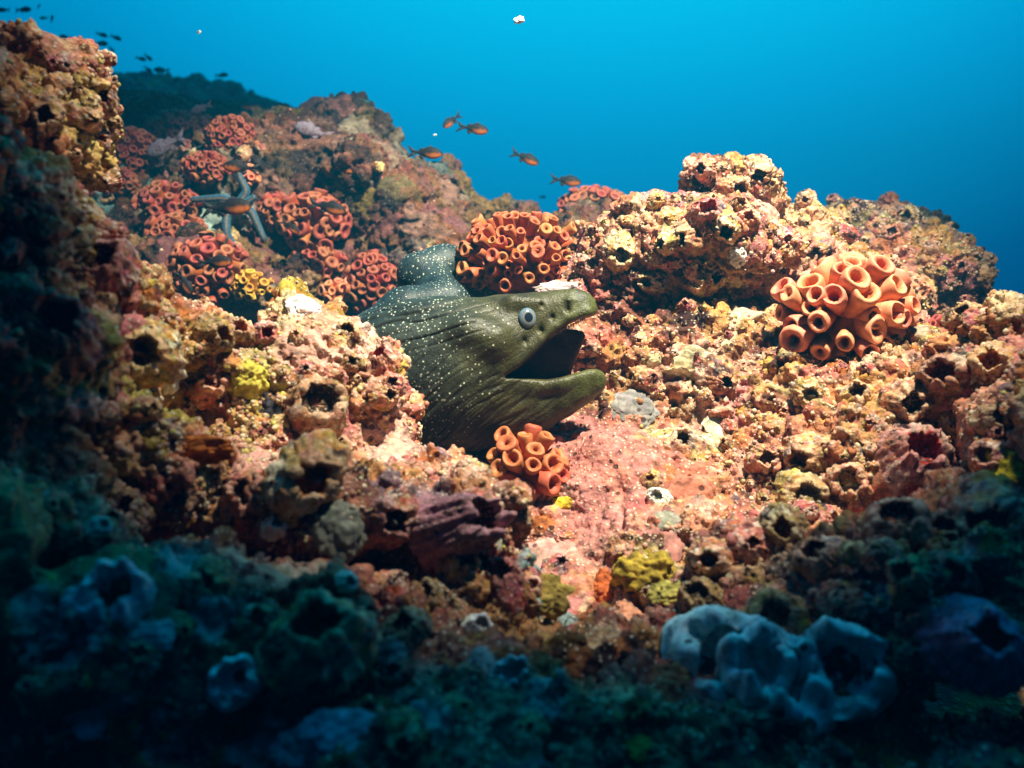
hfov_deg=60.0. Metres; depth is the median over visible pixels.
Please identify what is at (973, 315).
barnacle
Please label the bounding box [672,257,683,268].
barnacle
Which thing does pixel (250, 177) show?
cup coral
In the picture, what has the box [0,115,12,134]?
barnacle
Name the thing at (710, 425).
crust patch
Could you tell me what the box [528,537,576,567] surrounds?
crust patch
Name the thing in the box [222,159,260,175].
cardinalfish
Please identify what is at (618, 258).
barnacle
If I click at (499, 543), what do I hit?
shell fragment
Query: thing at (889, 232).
barnacle
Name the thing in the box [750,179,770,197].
barnacle
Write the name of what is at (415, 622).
giant barnacle
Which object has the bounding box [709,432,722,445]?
crust patch
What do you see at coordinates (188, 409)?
barnacle
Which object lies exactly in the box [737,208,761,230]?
giant barnacle
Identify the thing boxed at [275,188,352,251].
cup coral
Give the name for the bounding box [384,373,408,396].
giant barnacle
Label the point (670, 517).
crust patch
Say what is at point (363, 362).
barnacle
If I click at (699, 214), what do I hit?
giant barnacle
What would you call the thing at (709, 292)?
barnacle
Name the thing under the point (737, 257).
shell fragment
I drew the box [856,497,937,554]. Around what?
giant barnacle
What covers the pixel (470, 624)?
giant barnacle
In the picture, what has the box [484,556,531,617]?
giant barnacle
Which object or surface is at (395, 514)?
giant barnacle
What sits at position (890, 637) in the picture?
giant barnacle
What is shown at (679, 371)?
crust patch
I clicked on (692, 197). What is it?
barnacle
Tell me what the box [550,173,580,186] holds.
cardinalfish
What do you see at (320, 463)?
giant barnacle
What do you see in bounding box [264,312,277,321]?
barnacle
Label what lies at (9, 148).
barnacle
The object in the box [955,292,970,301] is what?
barnacle
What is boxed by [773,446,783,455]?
barnacle
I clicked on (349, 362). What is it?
giant barnacle
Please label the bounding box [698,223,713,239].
barnacle
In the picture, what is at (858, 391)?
giant barnacle
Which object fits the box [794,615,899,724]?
giant barnacle
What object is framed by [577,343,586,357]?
barnacle
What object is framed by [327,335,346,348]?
barnacle
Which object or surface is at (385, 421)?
barnacle
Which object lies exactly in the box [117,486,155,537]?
barnacle
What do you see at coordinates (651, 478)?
barnacle
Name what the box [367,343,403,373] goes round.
giant barnacle
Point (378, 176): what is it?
barnacle
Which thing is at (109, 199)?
barnacle
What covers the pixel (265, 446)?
barnacle
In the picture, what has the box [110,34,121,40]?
fish
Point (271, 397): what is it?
barnacle
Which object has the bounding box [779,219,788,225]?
barnacle
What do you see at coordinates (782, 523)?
giant barnacle
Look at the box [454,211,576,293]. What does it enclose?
cup coral
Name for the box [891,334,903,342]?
barnacle
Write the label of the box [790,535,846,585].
giant barnacle
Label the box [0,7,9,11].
fish
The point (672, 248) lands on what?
barnacle
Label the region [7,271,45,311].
barnacle
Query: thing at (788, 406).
barnacle
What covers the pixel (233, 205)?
cardinalfish
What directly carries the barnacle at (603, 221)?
on the reef slope
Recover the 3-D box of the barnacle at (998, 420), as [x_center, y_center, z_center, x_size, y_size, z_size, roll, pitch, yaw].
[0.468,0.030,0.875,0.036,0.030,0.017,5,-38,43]
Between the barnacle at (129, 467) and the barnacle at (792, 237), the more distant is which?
the barnacle at (792, 237)
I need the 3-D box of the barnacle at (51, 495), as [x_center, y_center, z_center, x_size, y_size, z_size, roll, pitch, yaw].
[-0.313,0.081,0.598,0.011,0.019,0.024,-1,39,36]
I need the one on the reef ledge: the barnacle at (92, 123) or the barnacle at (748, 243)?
the barnacle at (92, 123)
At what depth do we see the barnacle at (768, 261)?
1.19 m
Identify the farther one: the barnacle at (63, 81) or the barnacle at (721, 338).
the barnacle at (721, 338)
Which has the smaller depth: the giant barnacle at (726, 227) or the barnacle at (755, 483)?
the barnacle at (755, 483)
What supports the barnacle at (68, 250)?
on the reef ledge
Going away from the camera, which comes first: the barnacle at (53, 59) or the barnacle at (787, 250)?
the barnacle at (53, 59)
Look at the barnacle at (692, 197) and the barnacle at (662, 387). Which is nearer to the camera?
the barnacle at (662, 387)
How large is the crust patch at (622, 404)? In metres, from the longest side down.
0.065 x 0.052 x 0.012 m
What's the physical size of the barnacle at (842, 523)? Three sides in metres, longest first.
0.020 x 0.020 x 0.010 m
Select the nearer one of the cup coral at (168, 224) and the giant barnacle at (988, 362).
the giant barnacle at (988, 362)
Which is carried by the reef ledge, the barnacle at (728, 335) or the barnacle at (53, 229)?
the barnacle at (53, 229)
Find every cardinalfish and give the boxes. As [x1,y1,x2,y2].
[172,268,192,294]
[194,254,232,269]
[200,196,251,217]
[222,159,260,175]
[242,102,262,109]
[279,217,299,233]
[306,196,345,215]
[330,161,355,173]
[407,145,442,159]
[443,110,462,127]
[455,120,487,134]
[509,147,538,165]
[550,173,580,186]
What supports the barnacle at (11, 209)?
on the reef ledge
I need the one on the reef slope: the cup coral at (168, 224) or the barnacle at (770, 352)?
the barnacle at (770, 352)
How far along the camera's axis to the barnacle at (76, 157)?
0.86 m
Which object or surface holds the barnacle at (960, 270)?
on the reef slope
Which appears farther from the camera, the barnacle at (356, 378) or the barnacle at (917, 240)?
the barnacle at (917, 240)
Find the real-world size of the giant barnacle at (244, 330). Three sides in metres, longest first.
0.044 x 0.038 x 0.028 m
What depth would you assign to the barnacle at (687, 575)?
0.82 m
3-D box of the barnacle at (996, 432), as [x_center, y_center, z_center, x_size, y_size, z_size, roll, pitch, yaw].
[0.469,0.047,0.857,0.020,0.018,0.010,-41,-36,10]
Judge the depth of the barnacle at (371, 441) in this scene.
0.93 m
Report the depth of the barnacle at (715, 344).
1.14 m
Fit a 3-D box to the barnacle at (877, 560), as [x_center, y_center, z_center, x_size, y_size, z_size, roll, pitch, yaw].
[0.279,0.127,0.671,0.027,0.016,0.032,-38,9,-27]
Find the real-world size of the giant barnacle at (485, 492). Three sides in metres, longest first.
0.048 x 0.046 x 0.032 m
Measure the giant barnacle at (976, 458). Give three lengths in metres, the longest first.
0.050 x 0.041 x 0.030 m
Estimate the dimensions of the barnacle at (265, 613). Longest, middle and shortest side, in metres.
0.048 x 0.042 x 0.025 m
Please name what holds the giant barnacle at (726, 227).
on the reef slope
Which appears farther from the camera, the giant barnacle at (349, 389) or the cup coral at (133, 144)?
the cup coral at (133, 144)
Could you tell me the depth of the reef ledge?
0.79 m
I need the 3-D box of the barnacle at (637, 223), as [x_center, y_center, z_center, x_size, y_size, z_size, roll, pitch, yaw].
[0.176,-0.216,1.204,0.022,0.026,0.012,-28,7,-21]
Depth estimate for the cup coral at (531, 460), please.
1.02 m
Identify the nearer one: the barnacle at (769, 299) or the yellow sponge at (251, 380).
the yellow sponge at (251, 380)
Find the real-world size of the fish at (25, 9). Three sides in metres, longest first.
0.058 x 0.023 x 0.010 m
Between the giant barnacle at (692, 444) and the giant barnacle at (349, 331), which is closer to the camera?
the giant barnacle at (349, 331)
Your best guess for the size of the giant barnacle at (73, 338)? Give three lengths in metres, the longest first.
0.077 x 0.065 x 0.045 m
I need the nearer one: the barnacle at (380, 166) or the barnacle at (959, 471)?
the barnacle at (959, 471)
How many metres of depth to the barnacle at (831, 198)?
1.81 m
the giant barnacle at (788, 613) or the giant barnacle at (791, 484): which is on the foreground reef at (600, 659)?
the giant barnacle at (788, 613)
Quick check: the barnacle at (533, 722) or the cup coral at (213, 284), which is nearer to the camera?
the barnacle at (533, 722)
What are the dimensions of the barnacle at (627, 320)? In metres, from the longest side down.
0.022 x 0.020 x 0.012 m
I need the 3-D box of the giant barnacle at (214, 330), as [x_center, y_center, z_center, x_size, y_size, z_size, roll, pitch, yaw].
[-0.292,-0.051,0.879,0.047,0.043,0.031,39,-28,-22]
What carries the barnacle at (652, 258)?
on the reef slope
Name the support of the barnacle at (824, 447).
on the reef slope
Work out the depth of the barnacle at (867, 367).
1.03 m
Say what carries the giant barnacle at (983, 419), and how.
on the foreground reef at (600, 659)
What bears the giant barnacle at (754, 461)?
on the reef slope
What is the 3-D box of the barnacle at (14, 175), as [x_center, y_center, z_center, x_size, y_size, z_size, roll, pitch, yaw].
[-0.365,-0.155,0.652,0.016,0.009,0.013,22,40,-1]
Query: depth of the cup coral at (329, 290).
1.64 m
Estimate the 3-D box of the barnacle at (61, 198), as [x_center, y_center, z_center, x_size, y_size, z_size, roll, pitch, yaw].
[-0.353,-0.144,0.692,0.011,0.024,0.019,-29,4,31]
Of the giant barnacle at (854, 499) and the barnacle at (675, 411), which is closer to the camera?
the giant barnacle at (854, 499)
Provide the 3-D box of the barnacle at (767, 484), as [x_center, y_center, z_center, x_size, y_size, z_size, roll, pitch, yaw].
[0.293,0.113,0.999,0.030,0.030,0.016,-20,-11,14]
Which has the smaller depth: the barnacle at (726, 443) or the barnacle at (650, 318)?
the barnacle at (726, 443)
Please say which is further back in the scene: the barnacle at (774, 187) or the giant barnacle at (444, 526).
the barnacle at (774, 187)
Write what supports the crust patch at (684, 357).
on the reef slope
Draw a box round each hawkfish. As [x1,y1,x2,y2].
[146,127,189,157]
[190,100,213,113]
[294,121,335,138]
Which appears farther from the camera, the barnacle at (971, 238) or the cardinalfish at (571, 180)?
the cardinalfish at (571, 180)
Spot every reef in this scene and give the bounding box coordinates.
[0,289,1023,767]
[90,88,620,325]
[111,70,291,109]
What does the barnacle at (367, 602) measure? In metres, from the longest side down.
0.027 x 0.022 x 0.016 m
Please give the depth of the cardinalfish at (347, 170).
1.70 m
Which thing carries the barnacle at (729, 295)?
on the reef slope
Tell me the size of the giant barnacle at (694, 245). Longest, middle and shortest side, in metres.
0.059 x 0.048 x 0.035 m
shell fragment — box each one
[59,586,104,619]
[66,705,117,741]
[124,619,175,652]
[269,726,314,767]
[285,294,321,315]
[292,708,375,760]
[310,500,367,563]
[497,539,501,550]
[532,280,587,291]
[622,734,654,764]
[726,247,746,268]
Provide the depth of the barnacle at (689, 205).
1.21 m
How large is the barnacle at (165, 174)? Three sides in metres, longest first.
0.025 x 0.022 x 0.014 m
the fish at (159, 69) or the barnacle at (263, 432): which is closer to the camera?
the barnacle at (263, 432)
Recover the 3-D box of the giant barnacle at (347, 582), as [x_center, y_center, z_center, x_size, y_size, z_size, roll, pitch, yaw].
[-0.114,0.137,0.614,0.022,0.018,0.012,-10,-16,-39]
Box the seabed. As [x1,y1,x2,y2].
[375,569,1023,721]
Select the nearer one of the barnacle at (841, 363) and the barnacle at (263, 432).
the barnacle at (263, 432)
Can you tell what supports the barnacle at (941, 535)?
on the foreground reef at (600, 659)
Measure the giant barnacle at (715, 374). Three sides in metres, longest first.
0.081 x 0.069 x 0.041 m
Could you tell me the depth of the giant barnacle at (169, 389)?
0.86 m
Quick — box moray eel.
[357,243,605,451]
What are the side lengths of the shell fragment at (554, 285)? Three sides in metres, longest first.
0.078 x 0.028 x 0.016 m
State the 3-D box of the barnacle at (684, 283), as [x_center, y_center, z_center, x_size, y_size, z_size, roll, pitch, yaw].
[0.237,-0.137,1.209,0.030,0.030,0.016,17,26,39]
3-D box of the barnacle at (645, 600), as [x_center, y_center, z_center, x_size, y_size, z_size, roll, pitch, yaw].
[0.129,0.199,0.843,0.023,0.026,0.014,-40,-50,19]
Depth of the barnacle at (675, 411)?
1.13 m
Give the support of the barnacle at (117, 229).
on the reef ledge
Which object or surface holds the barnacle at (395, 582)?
in the foreground reef at (600, 659)
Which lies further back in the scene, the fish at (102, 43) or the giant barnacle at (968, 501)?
the fish at (102, 43)
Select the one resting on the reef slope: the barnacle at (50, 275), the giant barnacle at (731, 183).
the giant barnacle at (731, 183)
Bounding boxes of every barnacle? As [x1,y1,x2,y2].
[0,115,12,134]
[0,136,20,162]
[0,237,25,266]
[1,129,27,149]
[2,201,26,221]
[5,168,26,182]
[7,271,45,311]
[15,676,36,699]
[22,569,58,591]
[23,288,106,378]
[27,215,67,243]
[30,92,65,139]
[31,241,65,265]
[38,264,61,284]
[41,70,73,95]
[43,486,60,513]
[47,54,57,72]
[47,190,69,210]
[51,50,79,75]
[53,519,84,546]
[63,241,73,259]
[64,100,103,133]
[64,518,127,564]
[67,146,84,164]
[68,83,100,106]
[74,283,94,308]
[74,556,156,628]
[81,238,142,302]
[84,516,112,542]
[85,271,97,292]
[86,80,120,120]
[94,218,129,239]
[95,127,111,150]
[98,400,120,427]
[99,192,114,204]
[99,292,117,305]
[102,166,122,190]
[104,508,124,522]
[107,115,123,128]
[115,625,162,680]
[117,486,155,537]
[124,314,187,389]
[125,461,134,471]
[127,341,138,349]
[130,394,164,422]
[138,275,147,289]
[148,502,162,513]
[163,171,168,180]
[163,379,178,394]
[167,609,195,654]
[175,139,192,157]
[177,571,204,597]
[180,401,196,417]
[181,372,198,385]
[184,367,230,410]
[188,146,205,153]
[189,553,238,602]
[192,311,234,358]
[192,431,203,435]
[198,356,224,387]
[207,653,263,711]
[212,422,226,434]
[215,394,231,412]
[218,226,239,238]
[218,469,262,537]
[228,317,255,347]
[231,435,240,442]
[234,145,253,162]
[235,396,247,406]
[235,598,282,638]
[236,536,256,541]
[249,426,266,440]
[253,320,280,345]
[254,140,265,150]
[254,588,382,701]
[259,441,272,451]
[260,390,278,404]
[260,429,354,527]
[260,514,291,541]
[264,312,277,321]
[268,364,293,380]
[271,414,290,431]
[272,430,293,447]
[281,373,348,438]
[287,374,299,386]
[289,327,304,345]
[294,357,316,374]
[324,363,348,385]
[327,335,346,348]
[331,319,362,347]
[332,571,359,593]
[336,351,358,374]
[337,436,350,444]
[344,379,354,394]
[345,694,385,713]
[349,373,362,384]
[354,595,376,613]
[359,357,368,367]
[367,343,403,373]
[367,437,377,444]
[367,486,418,550]
[368,385,398,411]
[373,567,409,596]
[374,161,384,171]
[374,172,382,180]
[375,412,395,429]
[378,657,415,687]
[381,377,392,385]
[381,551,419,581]
[381,605,432,650]
[382,706,424,741]
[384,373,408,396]
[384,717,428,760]
[409,492,516,573]
[419,577,448,613]
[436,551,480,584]
[440,690,475,726]
[443,596,467,622]
[459,612,493,637]
[463,487,504,521]
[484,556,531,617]
[488,654,529,685]
[514,707,550,741]
[522,566,542,609]
[541,553,574,575]
[546,527,575,541]
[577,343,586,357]
[583,254,612,280]
[595,217,609,231]
[596,241,607,260]
[603,229,635,274]
[609,370,618,378]
[612,276,623,286]
[613,302,620,312]
[614,251,623,260]
[616,213,634,228]
[621,313,634,326]
[631,331,647,345]
[632,217,644,232]
[637,269,668,295]
[638,369,661,389]
[639,469,662,489]
[640,585,650,604]
[644,250,662,265]
[644,487,673,504]
[645,314,660,325]
[646,189,664,209]
[650,427,719,462]
[652,380,665,393]
[654,229,681,255]
[657,206,684,225]
[660,258,668,269]
[660,605,798,704]
[662,241,678,251]
[664,342,684,364]
[667,194,680,205]
[669,201,684,209]
[669,405,682,416]
[670,222,682,236]
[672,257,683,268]
[673,218,708,256]
[673,336,679,343]
[675,298,696,313]
[675,576,724,613]
[680,197,734,231]
[681,274,690,292]
[682,262,702,281]
[683,565,692,580]
[684,536,732,580]
[685,194,695,201]
[686,195,710,209]
[688,278,705,297]
[692,351,701,365]
[693,153,716,184]
[693,273,706,287]
[693,354,742,399]
[697,389,711,404]
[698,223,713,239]
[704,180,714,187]
[704,193,718,197]
[704,266,728,289]
[705,286,717,296]
[708,332,724,342]
[709,339,721,348]
[712,210,743,244]
[715,161,733,174]
[715,172,750,194]
[715,620,837,735]
[718,517,773,564]
[720,418,736,430]
[720,435,735,450]
[721,289,735,301]
[722,557,765,589]
[724,330,733,339]
[729,196,753,211]
[735,401,755,421]
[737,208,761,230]
[739,365,751,372]
[740,236,750,248]
[740,587,811,635]
[742,153,776,184]
[743,193,754,200]
[743,444,780,474]
[744,476,761,493]
[748,305,755,310]
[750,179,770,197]
[750,202,760,209]
[750,541,757,547]
[752,295,766,299]
[755,488,773,504]
[756,501,809,547]
[759,579,796,595]
[762,253,774,267]
[762,472,775,489]
[764,297,775,303]
[766,177,779,198]
[766,222,777,234]
[766,347,775,357]
[769,248,781,263]
[771,423,781,434]
[771,465,830,504]
[772,545,779,554]
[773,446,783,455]
[777,244,795,257]
[778,268,786,280]
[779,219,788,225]
[779,226,803,251]
[779,399,795,415]
[781,428,829,473]
[786,435,794,443]
[788,218,798,227]
[789,376,829,408]
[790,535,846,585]
[791,270,802,281]
[792,499,833,524]
[794,189,817,210]
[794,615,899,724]
[797,213,811,227]
[798,495,813,500]
[800,232,836,260]
[802,240,808,247]
[814,577,863,621]
[815,545,825,556]
[822,445,829,454]
[824,462,873,513]
[825,504,842,522]
[826,194,839,204]
[833,515,850,536]
[836,379,876,405]
[837,360,847,368]
[838,223,859,243]
[838,463,858,486]
[838,540,864,564]
[839,443,864,463]
[840,212,851,224]
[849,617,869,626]
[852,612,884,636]
[856,361,877,376]
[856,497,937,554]
[859,232,874,243]
[859,537,903,574]
[864,412,880,428]
[864,541,903,571]
[870,422,958,501]
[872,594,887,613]
[875,376,934,423]
[876,224,901,239]
[880,628,921,682]
[885,553,933,608]
[889,206,903,218]
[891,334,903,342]
[892,245,919,260]
[898,204,922,222]
[911,235,929,247]
[914,346,970,406]
[915,592,1023,697]
[917,316,925,323]
[922,534,943,550]
[927,265,947,278]
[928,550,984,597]
[931,512,961,541]
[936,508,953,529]
[936,529,959,547]
[937,410,956,436]
[938,469,1023,548]
[940,302,972,333]
[951,259,968,276]
[953,467,965,476]
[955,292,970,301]
[962,306,988,329]
[964,233,976,246]
[966,340,1017,385]
[966,436,1009,472]
[967,410,1000,425]
[969,404,1008,436]
[988,426,1006,438]
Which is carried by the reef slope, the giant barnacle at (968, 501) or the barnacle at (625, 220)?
the barnacle at (625, 220)
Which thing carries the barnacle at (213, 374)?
on the reef ledge
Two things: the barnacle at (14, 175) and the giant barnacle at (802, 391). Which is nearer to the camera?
the barnacle at (14, 175)
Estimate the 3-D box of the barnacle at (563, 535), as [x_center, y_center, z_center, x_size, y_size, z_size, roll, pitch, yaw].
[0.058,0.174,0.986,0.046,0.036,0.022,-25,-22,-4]
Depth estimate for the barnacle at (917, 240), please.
1.57 m
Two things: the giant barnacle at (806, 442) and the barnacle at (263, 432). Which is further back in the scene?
the giant barnacle at (806, 442)
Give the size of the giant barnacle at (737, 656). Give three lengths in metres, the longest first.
0.092 x 0.084 x 0.067 m
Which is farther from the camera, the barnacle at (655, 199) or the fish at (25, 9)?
the fish at (25, 9)
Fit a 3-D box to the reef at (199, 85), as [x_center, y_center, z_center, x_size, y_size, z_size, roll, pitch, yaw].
[-2.019,-1.213,4.724,2.690,1.047,1.456,0,0,22]
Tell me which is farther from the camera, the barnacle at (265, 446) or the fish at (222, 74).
the fish at (222, 74)
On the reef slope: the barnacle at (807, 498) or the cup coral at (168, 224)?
the barnacle at (807, 498)
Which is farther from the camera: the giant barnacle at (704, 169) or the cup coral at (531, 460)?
the giant barnacle at (704, 169)
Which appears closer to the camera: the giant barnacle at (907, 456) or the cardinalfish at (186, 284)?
the giant barnacle at (907, 456)
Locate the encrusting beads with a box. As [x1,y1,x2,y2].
[0,18,1023,767]
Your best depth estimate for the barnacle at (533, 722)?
0.58 m
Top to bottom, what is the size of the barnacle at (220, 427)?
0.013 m
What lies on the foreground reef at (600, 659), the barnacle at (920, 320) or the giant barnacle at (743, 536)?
the giant barnacle at (743, 536)
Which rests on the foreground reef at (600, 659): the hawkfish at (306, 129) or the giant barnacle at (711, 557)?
the giant barnacle at (711, 557)
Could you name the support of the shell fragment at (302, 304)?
on the reef ledge
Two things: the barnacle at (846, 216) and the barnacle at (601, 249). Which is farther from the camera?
the barnacle at (846, 216)
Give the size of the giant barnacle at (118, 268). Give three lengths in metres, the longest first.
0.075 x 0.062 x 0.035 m
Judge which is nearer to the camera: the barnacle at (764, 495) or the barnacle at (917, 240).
the barnacle at (764, 495)
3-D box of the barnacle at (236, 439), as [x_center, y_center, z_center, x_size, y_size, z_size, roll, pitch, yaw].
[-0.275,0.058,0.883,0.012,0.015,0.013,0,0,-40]
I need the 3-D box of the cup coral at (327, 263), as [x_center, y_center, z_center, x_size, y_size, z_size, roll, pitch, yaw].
[-0.372,-0.226,1.694,0.095,0.099,0.090,0,0,43]
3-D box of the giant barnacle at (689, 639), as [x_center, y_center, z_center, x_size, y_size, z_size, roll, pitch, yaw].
[0.166,0.210,0.675,0.089,0.103,0.084,-22,-26,-6]
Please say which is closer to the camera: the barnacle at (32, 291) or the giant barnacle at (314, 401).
the barnacle at (32, 291)
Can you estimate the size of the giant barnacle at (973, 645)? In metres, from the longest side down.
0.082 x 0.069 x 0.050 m
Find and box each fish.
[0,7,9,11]
[15,6,30,12]
[95,30,107,37]
[95,40,107,45]
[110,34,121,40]
[135,56,145,60]
[153,66,169,72]
[215,72,227,77]
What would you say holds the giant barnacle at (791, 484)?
on the reef slope
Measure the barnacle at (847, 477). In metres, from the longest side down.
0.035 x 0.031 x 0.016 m
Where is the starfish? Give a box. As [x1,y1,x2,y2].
[190,172,266,244]
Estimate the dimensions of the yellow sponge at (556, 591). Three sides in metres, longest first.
0.051 x 0.042 x 0.026 m
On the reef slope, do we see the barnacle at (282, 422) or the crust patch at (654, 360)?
the crust patch at (654, 360)
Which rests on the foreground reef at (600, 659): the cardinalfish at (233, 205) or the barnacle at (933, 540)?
the barnacle at (933, 540)
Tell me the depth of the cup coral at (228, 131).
1.78 m
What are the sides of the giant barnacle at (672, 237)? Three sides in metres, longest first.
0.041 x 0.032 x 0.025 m
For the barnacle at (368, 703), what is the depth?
0.57 m
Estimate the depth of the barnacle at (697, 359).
1.13 m
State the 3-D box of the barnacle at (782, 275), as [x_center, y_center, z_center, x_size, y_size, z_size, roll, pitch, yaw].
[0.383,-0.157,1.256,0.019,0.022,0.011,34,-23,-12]
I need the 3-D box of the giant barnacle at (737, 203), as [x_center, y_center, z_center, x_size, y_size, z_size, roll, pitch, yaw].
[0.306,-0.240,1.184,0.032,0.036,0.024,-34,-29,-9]
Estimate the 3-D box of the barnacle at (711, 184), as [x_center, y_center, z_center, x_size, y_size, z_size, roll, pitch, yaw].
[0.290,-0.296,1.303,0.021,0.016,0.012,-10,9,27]
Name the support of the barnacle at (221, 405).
on the reef ledge
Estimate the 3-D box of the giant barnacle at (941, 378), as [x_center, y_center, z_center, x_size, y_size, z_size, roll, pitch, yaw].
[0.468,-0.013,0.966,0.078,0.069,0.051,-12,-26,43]
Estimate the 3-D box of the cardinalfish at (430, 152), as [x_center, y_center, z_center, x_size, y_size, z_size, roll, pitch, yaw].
[-0.157,-0.418,1.600,0.065,0.026,0.011,3,0,0]
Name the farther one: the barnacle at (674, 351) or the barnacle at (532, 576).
the barnacle at (674, 351)
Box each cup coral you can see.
[102,164,140,195]
[114,126,162,175]
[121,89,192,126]
[130,179,203,222]
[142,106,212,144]
[143,211,207,237]
[165,230,248,306]
[179,150,231,184]
[202,114,256,151]
[229,268,273,302]
[243,163,261,186]
[256,191,286,232]
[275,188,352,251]
[288,241,347,282]
[318,277,348,304]
[343,249,396,313]
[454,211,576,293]
[486,423,570,500]
[556,184,624,212]
[770,252,920,361]
[928,314,952,332]
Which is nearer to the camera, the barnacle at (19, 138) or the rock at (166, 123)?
the barnacle at (19, 138)
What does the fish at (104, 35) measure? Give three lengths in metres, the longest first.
0.044 x 0.018 x 0.008 m
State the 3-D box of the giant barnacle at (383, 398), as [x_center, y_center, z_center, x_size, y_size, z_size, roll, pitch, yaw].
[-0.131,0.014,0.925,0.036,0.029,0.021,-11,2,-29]
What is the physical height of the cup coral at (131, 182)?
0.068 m
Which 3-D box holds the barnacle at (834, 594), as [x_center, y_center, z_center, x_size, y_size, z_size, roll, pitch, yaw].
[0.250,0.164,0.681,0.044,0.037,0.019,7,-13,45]
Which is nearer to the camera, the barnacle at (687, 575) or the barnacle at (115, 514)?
the barnacle at (115, 514)
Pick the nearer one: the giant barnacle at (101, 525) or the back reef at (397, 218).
the giant barnacle at (101, 525)
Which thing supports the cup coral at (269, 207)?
on the back reef at (397, 218)
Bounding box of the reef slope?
[464,151,999,620]
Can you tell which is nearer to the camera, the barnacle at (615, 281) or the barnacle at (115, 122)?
the barnacle at (115, 122)
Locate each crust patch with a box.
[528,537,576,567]
[610,389,660,428]
[641,353,661,368]
[647,527,684,561]
[652,510,680,532]
[662,366,692,376]
[666,475,715,500]
[672,345,711,368]
[701,416,732,435]
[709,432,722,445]
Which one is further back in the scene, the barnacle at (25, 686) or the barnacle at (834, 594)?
the barnacle at (834, 594)
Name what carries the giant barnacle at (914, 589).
on the foreground reef at (600, 659)
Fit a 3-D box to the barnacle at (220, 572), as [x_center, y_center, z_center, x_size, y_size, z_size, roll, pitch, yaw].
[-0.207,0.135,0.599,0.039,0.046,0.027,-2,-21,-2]
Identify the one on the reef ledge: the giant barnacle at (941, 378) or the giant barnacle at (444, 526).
the giant barnacle at (444, 526)
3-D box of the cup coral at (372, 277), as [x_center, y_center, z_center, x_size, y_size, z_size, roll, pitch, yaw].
[-0.262,-0.190,1.650,0.108,0.122,0.090,0,0,0]
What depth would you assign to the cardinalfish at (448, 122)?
1.90 m
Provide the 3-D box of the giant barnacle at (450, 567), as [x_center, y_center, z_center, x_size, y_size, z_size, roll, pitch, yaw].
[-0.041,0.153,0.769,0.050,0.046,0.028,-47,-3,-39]
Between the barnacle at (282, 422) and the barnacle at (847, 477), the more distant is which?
the barnacle at (847, 477)
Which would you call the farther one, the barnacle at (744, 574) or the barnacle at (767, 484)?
the barnacle at (767, 484)
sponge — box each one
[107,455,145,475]
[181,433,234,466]
[226,361,269,399]
[258,391,281,418]
[536,573,575,621]
[552,496,574,509]
[593,568,614,602]
[610,548,676,607]
[645,580,685,605]
[985,447,1023,489]
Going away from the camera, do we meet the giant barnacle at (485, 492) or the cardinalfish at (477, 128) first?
the giant barnacle at (485, 492)
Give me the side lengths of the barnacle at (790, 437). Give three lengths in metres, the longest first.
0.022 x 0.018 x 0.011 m
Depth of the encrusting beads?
0.88 m
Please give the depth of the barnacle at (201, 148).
1.83 m
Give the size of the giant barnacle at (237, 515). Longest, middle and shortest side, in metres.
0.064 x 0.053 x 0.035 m
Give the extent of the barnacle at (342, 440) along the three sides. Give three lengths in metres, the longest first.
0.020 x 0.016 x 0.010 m
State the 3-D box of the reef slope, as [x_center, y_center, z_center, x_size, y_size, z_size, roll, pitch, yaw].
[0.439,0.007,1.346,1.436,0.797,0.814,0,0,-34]
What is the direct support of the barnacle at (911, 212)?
on the reef slope
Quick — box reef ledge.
[0,18,542,630]

